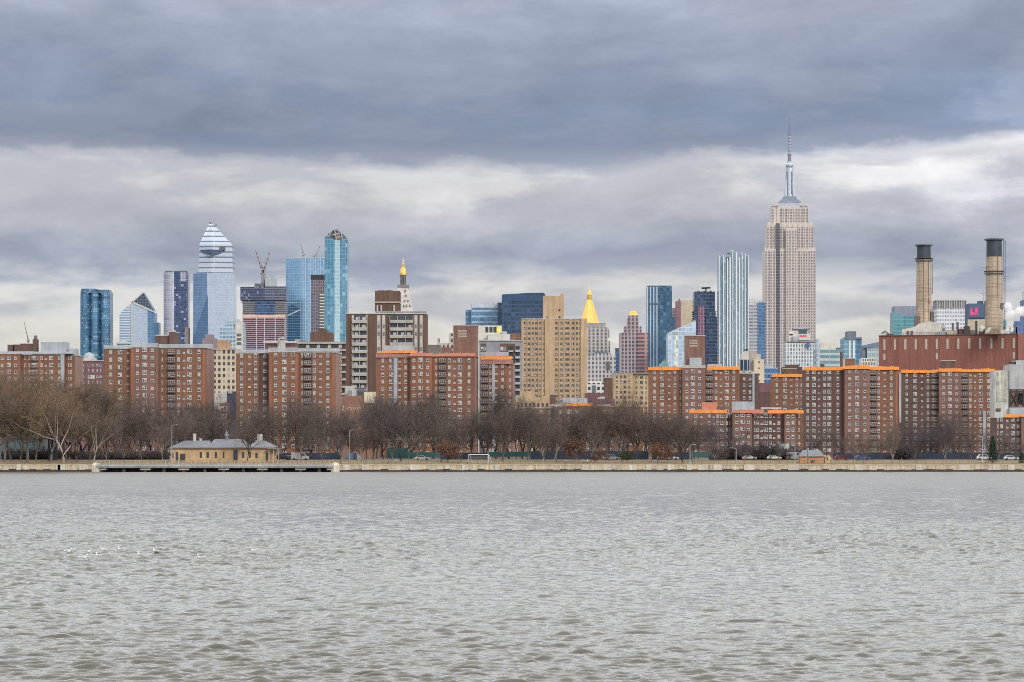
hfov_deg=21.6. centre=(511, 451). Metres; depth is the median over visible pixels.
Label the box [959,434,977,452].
bare tree
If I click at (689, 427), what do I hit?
bare tree
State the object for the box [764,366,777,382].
blue block
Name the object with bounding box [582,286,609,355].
gold pyramid tower
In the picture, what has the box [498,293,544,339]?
navy glass office
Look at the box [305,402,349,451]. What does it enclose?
bare tree
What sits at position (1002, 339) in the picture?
slot window
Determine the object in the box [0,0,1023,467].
sky
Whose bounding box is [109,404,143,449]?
bare tree
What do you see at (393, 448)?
bare tree
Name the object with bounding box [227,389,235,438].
navy building
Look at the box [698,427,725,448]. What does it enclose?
bare tree
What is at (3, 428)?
plane tree
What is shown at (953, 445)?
bare tree
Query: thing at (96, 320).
curved glass tower
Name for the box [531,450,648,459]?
screened fence
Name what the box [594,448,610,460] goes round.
rust leaved tree
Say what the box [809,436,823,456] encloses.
bare tree
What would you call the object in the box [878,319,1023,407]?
power plant
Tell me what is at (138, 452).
bare shrub
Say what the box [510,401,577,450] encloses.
bare tree
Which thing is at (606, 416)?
bare tree
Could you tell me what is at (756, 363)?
cream block
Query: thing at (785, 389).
brick apartment tower
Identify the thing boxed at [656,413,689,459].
bare tree
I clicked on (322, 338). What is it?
banded slab
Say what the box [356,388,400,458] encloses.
bare tree
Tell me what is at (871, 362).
white dentil building
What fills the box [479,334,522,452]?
grey balcony block
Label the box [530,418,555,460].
bare tree
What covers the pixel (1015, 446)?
bare tree
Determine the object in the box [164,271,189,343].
rounded chrome tower
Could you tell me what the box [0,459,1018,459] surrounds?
park path
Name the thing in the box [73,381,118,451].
bare tree
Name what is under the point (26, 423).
plane tree
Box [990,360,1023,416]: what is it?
conveyor house
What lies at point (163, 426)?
bare tree
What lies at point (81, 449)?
bare tree
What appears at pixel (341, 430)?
bare tree
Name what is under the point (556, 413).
bare tree
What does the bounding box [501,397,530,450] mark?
bare tree
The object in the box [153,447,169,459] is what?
bare shrub
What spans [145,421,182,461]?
bare tree
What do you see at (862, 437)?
bare tree
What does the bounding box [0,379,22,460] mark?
bare tree
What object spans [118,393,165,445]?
bare tree
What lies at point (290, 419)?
bare tree
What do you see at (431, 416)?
bare tree
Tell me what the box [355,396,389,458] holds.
bare tree
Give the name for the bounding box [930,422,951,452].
bare tree
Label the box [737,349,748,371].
glass fronted block
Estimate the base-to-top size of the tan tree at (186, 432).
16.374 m
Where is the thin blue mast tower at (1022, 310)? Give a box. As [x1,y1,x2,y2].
[1020,292,1023,333]
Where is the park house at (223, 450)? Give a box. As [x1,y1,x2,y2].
[169,430,281,461]
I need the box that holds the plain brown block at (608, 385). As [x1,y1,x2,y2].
[603,377,612,398]
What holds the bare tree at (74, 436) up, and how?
on the seawall at (541, 462)
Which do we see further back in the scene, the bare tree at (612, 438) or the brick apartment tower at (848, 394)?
the brick apartment tower at (848, 394)
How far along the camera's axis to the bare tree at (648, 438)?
862.12 m
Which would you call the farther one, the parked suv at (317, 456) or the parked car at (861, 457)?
the parked suv at (317, 456)
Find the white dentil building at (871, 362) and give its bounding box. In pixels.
[859,358,875,366]
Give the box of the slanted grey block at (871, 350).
[860,342,878,365]
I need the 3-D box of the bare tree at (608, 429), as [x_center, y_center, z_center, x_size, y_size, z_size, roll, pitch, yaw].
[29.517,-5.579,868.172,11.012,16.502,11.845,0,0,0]
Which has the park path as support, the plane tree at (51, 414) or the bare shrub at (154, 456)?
the bare shrub at (154, 456)
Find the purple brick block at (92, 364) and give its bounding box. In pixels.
[83,352,103,451]
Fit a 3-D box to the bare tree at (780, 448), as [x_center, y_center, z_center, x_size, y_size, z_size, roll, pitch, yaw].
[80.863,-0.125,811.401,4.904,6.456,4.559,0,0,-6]
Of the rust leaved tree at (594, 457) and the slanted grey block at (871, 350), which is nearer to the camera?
the rust leaved tree at (594, 457)
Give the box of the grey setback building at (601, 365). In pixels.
[587,351,615,382]
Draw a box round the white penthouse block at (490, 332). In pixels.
[478,325,509,452]
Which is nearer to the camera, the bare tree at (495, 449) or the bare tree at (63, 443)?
the bare tree at (63, 443)
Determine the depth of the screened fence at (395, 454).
829.00 m
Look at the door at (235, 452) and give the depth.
806.01 m
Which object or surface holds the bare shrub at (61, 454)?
on the park path
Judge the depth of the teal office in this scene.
2250.00 m
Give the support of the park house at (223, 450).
on the seawall at (541, 462)
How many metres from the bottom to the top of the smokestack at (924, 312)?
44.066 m
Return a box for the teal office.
[813,339,839,366]
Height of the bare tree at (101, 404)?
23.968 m
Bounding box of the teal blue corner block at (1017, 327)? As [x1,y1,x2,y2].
[1003,320,1022,333]
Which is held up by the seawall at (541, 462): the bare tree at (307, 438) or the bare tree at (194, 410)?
the bare tree at (307, 438)
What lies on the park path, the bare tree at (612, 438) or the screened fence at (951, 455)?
the screened fence at (951, 455)
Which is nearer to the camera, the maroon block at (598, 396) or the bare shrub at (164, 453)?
the bare shrub at (164, 453)
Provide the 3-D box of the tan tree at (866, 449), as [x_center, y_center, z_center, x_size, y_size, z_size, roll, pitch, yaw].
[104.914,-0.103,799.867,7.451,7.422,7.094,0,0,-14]
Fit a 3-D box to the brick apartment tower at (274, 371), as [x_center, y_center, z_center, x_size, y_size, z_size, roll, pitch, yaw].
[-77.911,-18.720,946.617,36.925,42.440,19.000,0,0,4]
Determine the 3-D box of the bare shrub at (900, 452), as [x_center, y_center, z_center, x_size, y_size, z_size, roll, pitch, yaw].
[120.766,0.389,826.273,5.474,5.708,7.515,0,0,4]
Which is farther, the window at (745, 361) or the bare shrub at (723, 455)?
the window at (745, 361)
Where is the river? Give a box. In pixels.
[0,472,1023,681]
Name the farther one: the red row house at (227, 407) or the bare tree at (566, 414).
the red row house at (227, 407)
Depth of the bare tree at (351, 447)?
865.66 m
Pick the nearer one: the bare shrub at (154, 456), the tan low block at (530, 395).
the bare shrub at (154, 456)
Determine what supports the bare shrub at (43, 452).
on the park path
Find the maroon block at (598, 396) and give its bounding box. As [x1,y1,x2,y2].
[585,393,614,405]
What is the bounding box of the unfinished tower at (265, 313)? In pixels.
[240,275,287,351]
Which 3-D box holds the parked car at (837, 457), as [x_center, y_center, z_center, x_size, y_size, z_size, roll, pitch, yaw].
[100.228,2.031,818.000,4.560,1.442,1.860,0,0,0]
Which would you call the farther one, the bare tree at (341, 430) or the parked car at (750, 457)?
the bare tree at (341, 430)
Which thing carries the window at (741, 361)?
in the glass fronted block at (743, 362)
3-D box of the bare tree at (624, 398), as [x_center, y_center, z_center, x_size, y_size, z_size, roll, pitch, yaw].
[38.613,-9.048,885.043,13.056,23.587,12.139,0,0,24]
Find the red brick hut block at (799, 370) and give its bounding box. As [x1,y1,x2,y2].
[781,365,801,373]
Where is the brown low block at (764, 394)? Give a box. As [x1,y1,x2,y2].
[759,383,769,409]
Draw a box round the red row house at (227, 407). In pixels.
[214,401,229,438]
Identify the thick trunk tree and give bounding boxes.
[523,421,554,462]
[549,423,569,462]
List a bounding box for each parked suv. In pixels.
[277,454,290,459]
[314,454,329,459]
[604,454,619,459]
[708,454,724,459]
[976,454,989,459]
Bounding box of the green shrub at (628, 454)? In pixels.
[617,450,633,461]
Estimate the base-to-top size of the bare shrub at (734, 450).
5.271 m
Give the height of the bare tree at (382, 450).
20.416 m
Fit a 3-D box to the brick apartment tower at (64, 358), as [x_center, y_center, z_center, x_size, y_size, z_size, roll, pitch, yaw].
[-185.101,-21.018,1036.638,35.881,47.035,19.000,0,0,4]
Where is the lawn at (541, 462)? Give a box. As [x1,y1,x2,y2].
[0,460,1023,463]
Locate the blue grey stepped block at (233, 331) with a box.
[220,319,245,349]
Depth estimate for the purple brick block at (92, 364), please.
1250.00 m
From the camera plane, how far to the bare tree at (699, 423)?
870.10 m
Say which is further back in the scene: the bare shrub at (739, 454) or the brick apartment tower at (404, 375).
the brick apartment tower at (404, 375)
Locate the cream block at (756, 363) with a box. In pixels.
[749,351,763,382]
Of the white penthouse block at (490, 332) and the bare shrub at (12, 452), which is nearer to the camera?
the bare shrub at (12, 452)
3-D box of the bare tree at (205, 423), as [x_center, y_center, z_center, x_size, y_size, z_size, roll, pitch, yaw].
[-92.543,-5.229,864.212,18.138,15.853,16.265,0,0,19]
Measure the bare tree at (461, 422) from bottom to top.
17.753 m
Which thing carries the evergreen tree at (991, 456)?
on the seawall at (541, 462)
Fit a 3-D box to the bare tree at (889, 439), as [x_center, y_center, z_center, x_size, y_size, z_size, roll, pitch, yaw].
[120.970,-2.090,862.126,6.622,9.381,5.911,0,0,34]
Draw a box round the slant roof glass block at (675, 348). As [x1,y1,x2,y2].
[666,320,695,366]
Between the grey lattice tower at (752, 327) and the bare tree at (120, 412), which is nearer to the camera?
the bare tree at (120, 412)
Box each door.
[180,454,184,460]
[233,450,237,460]
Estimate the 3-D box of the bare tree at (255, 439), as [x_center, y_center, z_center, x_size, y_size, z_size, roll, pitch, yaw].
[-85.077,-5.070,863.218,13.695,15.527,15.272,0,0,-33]
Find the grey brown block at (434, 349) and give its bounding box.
[428,345,440,353]
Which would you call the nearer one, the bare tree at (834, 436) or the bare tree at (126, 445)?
the bare tree at (126, 445)
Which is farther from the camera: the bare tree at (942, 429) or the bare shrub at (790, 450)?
the bare tree at (942, 429)
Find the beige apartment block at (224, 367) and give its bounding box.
[214,340,240,408]
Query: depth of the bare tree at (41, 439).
818.84 m
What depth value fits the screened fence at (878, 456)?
830.00 m
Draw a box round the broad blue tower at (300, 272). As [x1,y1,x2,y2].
[286,258,324,341]
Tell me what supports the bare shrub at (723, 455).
on the park path
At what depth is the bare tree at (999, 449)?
810.46 m
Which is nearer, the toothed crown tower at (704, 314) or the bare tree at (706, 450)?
the bare tree at (706, 450)
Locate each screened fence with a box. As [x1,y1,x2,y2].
[2,451,47,459]
[72,452,168,459]
[281,452,341,459]
[386,448,407,459]
[408,452,439,459]
[440,452,486,459]
[488,451,530,459]
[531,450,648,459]
[652,451,691,459]
[693,452,709,456]
[714,457,796,459]
[833,452,899,459]
[906,452,1023,458]
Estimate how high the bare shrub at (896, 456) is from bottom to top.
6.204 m
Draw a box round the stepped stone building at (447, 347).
[437,333,452,352]
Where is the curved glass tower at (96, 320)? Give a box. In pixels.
[80,289,112,359]
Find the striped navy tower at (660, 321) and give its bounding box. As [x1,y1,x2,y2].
[646,286,674,366]
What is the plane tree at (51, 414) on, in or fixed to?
on the seawall at (541, 462)
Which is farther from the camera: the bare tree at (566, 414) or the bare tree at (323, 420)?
the bare tree at (566, 414)
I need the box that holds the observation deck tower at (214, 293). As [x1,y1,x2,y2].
[193,222,236,345]
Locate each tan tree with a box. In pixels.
[164,409,198,442]
[231,413,271,460]
[841,438,867,462]
[855,440,874,462]
[879,420,903,462]
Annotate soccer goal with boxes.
[469,454,491,461]
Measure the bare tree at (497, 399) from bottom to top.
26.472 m
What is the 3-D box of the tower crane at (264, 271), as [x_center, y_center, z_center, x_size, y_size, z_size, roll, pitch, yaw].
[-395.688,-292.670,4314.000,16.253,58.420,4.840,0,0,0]
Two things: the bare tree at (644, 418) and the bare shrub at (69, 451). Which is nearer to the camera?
the bare shrub at (69, 451)
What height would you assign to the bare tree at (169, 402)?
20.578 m
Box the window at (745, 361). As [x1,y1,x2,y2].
[744,360,746,370]
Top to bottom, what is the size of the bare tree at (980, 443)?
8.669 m
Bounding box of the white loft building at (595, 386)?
[587,381,603,392]
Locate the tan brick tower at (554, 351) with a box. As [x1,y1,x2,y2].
[521,294,586,403]
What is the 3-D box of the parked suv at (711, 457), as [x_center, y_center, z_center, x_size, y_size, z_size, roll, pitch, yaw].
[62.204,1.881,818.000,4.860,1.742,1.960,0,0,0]
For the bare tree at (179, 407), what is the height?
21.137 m
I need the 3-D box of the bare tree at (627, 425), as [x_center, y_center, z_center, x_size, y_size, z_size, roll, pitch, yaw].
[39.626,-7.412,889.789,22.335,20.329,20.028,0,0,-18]
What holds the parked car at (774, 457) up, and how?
on the park path
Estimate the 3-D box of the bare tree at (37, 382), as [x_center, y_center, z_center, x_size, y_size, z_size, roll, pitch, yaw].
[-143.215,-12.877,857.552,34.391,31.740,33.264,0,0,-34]
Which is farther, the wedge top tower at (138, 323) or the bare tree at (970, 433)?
the wedge top tower at (138, 323)
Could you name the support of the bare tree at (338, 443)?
on the seawall at (541, 462)
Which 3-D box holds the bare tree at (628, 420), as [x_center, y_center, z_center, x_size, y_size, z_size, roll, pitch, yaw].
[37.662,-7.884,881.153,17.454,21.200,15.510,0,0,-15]
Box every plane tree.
[0,383,83,461]
[0,386,56,461]
[1,375,120,462]
[75,397,126,462]
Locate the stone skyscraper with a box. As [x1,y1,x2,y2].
[762,118,815,373]
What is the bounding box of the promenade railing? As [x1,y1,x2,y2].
[7,460,1016,463]
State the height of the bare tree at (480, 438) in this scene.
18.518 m
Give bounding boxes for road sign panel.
[779,444,788,449]
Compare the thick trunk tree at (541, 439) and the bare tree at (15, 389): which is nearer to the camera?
the thick trunk tree at (541, 439)
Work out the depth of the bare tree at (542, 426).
870.24 m
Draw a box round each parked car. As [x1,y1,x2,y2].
[415,455,429,459]
[742,455,756,459]
[766,455,781,459]
[834,455,848,459]
[855,455,870,459]
[1003,455,1018,459]
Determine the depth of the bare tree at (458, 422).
860.98 m
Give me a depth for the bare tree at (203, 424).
868.94 m
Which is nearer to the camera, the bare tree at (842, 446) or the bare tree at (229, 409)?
the bare tree at (842, 446)
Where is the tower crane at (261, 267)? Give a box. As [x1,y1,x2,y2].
[255,249,263,282]
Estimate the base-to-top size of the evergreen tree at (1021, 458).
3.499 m
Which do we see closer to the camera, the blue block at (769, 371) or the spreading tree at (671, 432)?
the spreading tree at (671, 432)
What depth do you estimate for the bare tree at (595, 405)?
863.87 m
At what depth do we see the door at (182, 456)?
806.01 m
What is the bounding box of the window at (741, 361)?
[740,360,742,370]
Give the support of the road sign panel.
on the road
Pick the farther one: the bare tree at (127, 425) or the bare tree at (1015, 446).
the bare tree at (127, 425)
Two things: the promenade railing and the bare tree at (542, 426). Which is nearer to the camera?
the promenade railing
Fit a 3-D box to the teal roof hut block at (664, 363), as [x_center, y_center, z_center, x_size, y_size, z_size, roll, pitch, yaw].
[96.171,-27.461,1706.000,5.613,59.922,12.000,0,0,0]
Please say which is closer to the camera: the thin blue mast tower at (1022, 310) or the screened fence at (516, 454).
the screened fence at (516, 454)
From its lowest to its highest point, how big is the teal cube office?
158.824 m
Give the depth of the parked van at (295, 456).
817.00 m
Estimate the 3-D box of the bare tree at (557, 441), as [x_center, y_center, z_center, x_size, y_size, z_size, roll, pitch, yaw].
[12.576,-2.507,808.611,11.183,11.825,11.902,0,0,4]
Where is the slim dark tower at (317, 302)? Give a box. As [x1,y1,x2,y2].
[311,275,324,331]
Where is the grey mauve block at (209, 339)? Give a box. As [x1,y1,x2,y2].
[202,334,217,348]
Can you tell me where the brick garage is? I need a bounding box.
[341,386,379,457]
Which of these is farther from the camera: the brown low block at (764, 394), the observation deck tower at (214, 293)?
the observation deck tower at (214, 293)
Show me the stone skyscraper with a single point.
(789, 275)
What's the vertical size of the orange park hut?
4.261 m
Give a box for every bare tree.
[0,358,55,436]
[0,368,12,403]
[0,370,33,436]
[0,372,25,407]
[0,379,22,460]
[0,382,32,436]
[1,359,72,435]
[1,375,42,408]
[2,394,41,461]
[12,363,104,450]
[22,385,63,459]
[31,399,83,461]
[32,387,83,459]
[33,388,102,461]
[38,384,114,458]
[44,374,111,456]
[49,374,105,446]
[71,379,146,451]
[71,391,116,451]
[71,418,97,460]
[72,381,99,450]
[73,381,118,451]
[80,384,113,449]
[81,382,143,451]
[82,388,111,450]
[89,417,126,461]
[108,395,133,448]
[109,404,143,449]
[109,410,154,451]
[113,404,153,450]
[115,436,138,461]
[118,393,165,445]
[130,402,201,451]
[131,431,149,459]
[135,410,166,449]
[143,409,174,447]
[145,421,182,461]
[152,396,185,448]
[164,398,191,444]
[169,399,203,440]
[175,414,200,441]
[186,390,247,438]
[188,404,223,440]
[191,394,219,439]
[194,393,233,442]
[195,413,243,440]
[200,408,230,440]
[211,406,274,443]
[230,405,263,442]
[234,413,270,444]
[242,417,304,455]
[246,395,283,443]
[259,401,278,445]
[267,408,315,452]
[279,388,318,452]
[281,390,329,452]
[290,422,326,461]
[296,400,326,452]
[299,430,334,459]
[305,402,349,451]
[309,402,346,452]
[310,406,369,452]
[329,412,366,452]
[329,415,349,452]
[329,433,352,459]
[343,430,380,452]
[344,402,402,458]
[346,431,359,452]
[348,434,368,461]
[355,394,427,458]
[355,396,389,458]
[355,418,377,458]
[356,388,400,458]
[356,393,442,458]
[356,418,384,460]
[378,388,460,458]
[383,437,398,461]
[387,400,411,458]
[398,398,426,451]
[405,433,427,461]
[409,393,454,451]
[414,384,458,458]
[426,413,468,461]
[433,411,467,448]
[444,406,470,451]
[445,425,476,461]
[449,415,498,451]
[459,407,482,448]
[464,404,492,452]
[472,383,518,458]
[476,408,525,458]
[481,398,506,458]
[481,419,498,452]
[491,409,517,459]
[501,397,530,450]
[507,392,542,458]
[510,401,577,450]
[513,410,557,459]
[519,409,541,458]
[520,404,559,450]
[521,400,588,449]
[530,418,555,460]
[531,416,558,448]
[541,424,570,461]
[555,398,630,450]
[557,418,594,448]
[560,399,615,450]
[565,401,601,450]
[578,420,610,461]
[587,397,616,450]
[587,400,646,450]
[590,412,619,448]
[600,439,612,460]
[606,431,634,461]
[607,390,646,449]
[608,398,648,450]
[608,403,662,450]
[622,407,648,449]
[626,400,666,450]
[627,404,702,451]
[637,420,670,459]
[637,422,660,450]
[651,411,683,451]
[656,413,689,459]
[666,419,704,451]
[676,408,705,451]
[678,412,708,458]
[684,415,714,458]
[685,433,703,461]
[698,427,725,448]
[701,440,727,461]
[703,413,725,451]
[718,424,750,449]
[739,441,757,459]
[774,442,785,460]
[798,421,834,456]
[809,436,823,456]
[822,428,856,452]
[831,436,853,452]
[847,443,866,460]
[853,429,877,448]
[864,438,874,452]
[874,421,916,451]
[876,437,903,456]
[880,432,897,447]
[889,411,930,447]
[907,435,920,461]
[913,427,933,452]
[914,415,962,452]
[919,411,977,452]
[928,428,941,452]
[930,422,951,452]
[932,423,954,461]
[936,437,956,452]
[958,421,979,450]
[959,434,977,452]
[965,447,979,461]
[977,435,989,452]
[979,428,1007,448]
[990,431,1011,451]
[995,444,1003,456]
[1002,436,1023,452]
[1007,444,1023,452]
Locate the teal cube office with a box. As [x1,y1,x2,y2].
[890,306,932,334]
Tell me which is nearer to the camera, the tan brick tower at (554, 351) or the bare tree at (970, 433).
the bare tree at (970, 433)
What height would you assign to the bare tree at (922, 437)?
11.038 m
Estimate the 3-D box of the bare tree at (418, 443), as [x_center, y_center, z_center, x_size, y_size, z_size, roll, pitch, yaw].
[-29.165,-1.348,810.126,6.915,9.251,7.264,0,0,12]
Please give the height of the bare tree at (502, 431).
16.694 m
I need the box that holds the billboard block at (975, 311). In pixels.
[965,290,984,325]
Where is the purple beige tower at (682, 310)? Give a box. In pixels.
[672,299,692,328]
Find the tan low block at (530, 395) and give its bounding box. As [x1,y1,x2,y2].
[515,391,549,451]
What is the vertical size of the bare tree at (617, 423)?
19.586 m
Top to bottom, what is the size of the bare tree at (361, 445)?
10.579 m
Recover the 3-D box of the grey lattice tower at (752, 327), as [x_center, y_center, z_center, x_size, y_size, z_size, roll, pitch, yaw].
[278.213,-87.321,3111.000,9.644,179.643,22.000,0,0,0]
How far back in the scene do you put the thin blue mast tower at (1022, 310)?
2702.51 m
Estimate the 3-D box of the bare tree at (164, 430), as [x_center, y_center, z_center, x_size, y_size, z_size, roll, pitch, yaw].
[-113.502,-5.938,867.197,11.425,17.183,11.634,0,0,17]
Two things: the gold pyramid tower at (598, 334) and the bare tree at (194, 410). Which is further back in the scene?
the gold pyramid tower at (598, 334)
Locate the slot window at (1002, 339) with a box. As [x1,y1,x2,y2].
[1001,338,1003,347]
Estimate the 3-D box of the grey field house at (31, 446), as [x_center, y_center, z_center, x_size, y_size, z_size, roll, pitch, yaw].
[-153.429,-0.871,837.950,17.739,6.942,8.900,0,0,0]
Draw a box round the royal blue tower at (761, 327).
[756,301,764,367]
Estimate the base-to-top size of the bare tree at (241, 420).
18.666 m
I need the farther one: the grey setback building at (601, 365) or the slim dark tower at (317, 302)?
the slim dark tower at (317, 302)
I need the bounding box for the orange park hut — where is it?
[798,449,830,462]
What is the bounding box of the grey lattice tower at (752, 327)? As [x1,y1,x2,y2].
[749,297,756,351]
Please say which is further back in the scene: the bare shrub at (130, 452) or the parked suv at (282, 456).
the bare shrub at (130, 452)
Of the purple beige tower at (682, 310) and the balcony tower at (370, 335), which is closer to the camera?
the balcony tower at (370, 335)
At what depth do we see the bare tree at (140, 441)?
810.68 m
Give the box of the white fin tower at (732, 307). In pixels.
[717,250,748,366]
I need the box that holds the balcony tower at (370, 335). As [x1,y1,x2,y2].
[346,290,427,391]
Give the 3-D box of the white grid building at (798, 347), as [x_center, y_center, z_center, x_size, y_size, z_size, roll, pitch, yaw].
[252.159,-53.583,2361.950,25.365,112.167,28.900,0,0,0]
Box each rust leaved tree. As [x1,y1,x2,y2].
[434,438,461,461]
[559,435,590,461]
[590,454,598,461]
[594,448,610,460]
[648,442,678,460]
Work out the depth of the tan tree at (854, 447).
799.11 m
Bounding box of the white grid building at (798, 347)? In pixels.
[783,326,814,369]
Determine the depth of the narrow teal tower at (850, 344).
2050.00 m
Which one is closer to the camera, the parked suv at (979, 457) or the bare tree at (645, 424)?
the parked suv at (979, 457)
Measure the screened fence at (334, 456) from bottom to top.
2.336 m
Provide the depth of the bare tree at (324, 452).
808.81 m
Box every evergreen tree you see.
[986,436,999,462]
[1018,452,1023,462]
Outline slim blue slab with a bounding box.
[615,348,618,372]
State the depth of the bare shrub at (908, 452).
823.46 m
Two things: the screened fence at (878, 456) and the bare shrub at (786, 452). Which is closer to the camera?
the bare shrub at (786, 452)
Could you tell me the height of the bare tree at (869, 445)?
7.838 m
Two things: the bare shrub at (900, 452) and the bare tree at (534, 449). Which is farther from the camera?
the bare tree at (534, 449)
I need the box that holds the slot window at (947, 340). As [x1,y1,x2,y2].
[946,339,948,348]
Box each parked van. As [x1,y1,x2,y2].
[291,453,308,459]
[786,452,803,459]
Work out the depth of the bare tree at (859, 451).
814.24 m
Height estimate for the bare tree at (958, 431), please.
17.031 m
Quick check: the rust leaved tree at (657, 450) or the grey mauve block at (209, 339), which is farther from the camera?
the grey mauve block at (209, 339)
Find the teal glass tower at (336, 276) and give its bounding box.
[325,229,348,341]
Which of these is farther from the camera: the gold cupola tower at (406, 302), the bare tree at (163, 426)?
the gold cupola tower at (406, 302)
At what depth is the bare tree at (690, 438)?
805.21 m
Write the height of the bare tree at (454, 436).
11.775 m
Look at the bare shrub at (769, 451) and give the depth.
823.96 m
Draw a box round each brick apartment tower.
[0,335,83,457]
[104,331,214,457]
[236,337,341,453]
[375,325,478,457]
[480,352,514,457]
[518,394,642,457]
[648,335,758,456]
[689,402,803,457]
[770,368,801,410]
[802,352,900,456]
[899,360,994,452]
[990,413,1023,452]
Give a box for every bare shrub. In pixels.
[6,446,23,459]
[24,449,38,459]
[31,447,47,459]
[57,449,69,459]
[63,447,74,459]
[78,452,89,458]
[91,451,104,459]
[99,448,110,459]
[101,447,119,459]
[113,448,128,458]
[122,447,139,458]
[132,449,146,459]
[135,448,151,459]
[140,448,157,459]
[147,451,161,459]
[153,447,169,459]
[708,443,728,459]
[712,444,737,459]
[715,449,729,458]
[724,446,736,459]
[733,448,749,459]
[746,444,765,459]
[755,441,777,459]
[755,451,766,459]
[763,443,778,459]
[779,449,793,457]
[788,446,806,459]
[888,444,916,459]
[895,445,915,459]
[897,446,919,459]
[898,444,912,459]
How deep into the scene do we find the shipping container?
825.95 m
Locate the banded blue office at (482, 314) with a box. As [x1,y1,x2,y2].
[466,303,497,324]
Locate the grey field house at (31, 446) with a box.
[0,437,50,458]
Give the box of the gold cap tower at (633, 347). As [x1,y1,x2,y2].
[619,311,647,372]
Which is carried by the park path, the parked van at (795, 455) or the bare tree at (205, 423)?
the parked van at (795, 455)
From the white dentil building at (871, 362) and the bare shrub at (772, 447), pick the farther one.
the white dentil building at (871, 362)
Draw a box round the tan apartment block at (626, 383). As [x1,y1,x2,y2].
[612,373,647,468]
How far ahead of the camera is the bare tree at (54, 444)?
807.87 m
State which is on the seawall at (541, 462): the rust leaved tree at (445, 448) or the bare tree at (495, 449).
the rust leaved tree at (445, 448)
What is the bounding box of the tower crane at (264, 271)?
[261,251,269,285]
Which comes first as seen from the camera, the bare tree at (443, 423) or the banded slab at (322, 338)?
the bare tree at (443, 423)
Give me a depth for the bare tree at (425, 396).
885.88 m
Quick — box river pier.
[92,461,339,471]
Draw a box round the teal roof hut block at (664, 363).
[659,360,668,366]
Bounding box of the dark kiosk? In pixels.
[47,438,56,460]
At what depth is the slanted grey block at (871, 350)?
1900.00 m
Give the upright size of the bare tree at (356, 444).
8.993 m
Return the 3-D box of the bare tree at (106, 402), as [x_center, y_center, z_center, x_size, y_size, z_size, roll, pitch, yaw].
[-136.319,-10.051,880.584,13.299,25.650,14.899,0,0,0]
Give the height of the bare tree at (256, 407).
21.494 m
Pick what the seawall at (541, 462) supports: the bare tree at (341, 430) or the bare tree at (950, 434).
the bare tree at (950, 434)
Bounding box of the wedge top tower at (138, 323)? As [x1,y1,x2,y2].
[119,292,160,345]
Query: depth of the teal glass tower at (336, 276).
2870.00 m
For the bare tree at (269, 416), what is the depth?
877.93 m
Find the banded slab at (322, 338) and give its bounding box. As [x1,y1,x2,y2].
[295,329,345,395]
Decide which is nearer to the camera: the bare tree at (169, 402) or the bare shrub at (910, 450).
the bare shrub at (910, 450)
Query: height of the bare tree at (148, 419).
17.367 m
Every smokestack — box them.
[914,244,933,326]
[980,238,1005,334]
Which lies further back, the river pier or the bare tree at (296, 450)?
the bare tree at (296, 450)
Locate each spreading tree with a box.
[348,402,443,460]
[471,407,540,460]
[634,410,717,460]
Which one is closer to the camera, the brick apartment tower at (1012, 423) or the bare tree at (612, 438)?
the bare tree at (612, 438)
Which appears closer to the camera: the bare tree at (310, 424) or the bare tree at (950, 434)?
the bare tree at (950, 434)
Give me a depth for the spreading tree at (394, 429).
809.04 m
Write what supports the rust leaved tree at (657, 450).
on the seawall at (541, 462)
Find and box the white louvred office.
[932,300,966,329]
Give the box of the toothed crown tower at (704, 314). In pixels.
[692,287,716,368]
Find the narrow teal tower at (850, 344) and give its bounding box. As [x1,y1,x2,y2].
[840,331,861,364]
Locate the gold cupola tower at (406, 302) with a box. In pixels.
[397,259,412,310]
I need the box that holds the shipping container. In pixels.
[345,453,356,459]

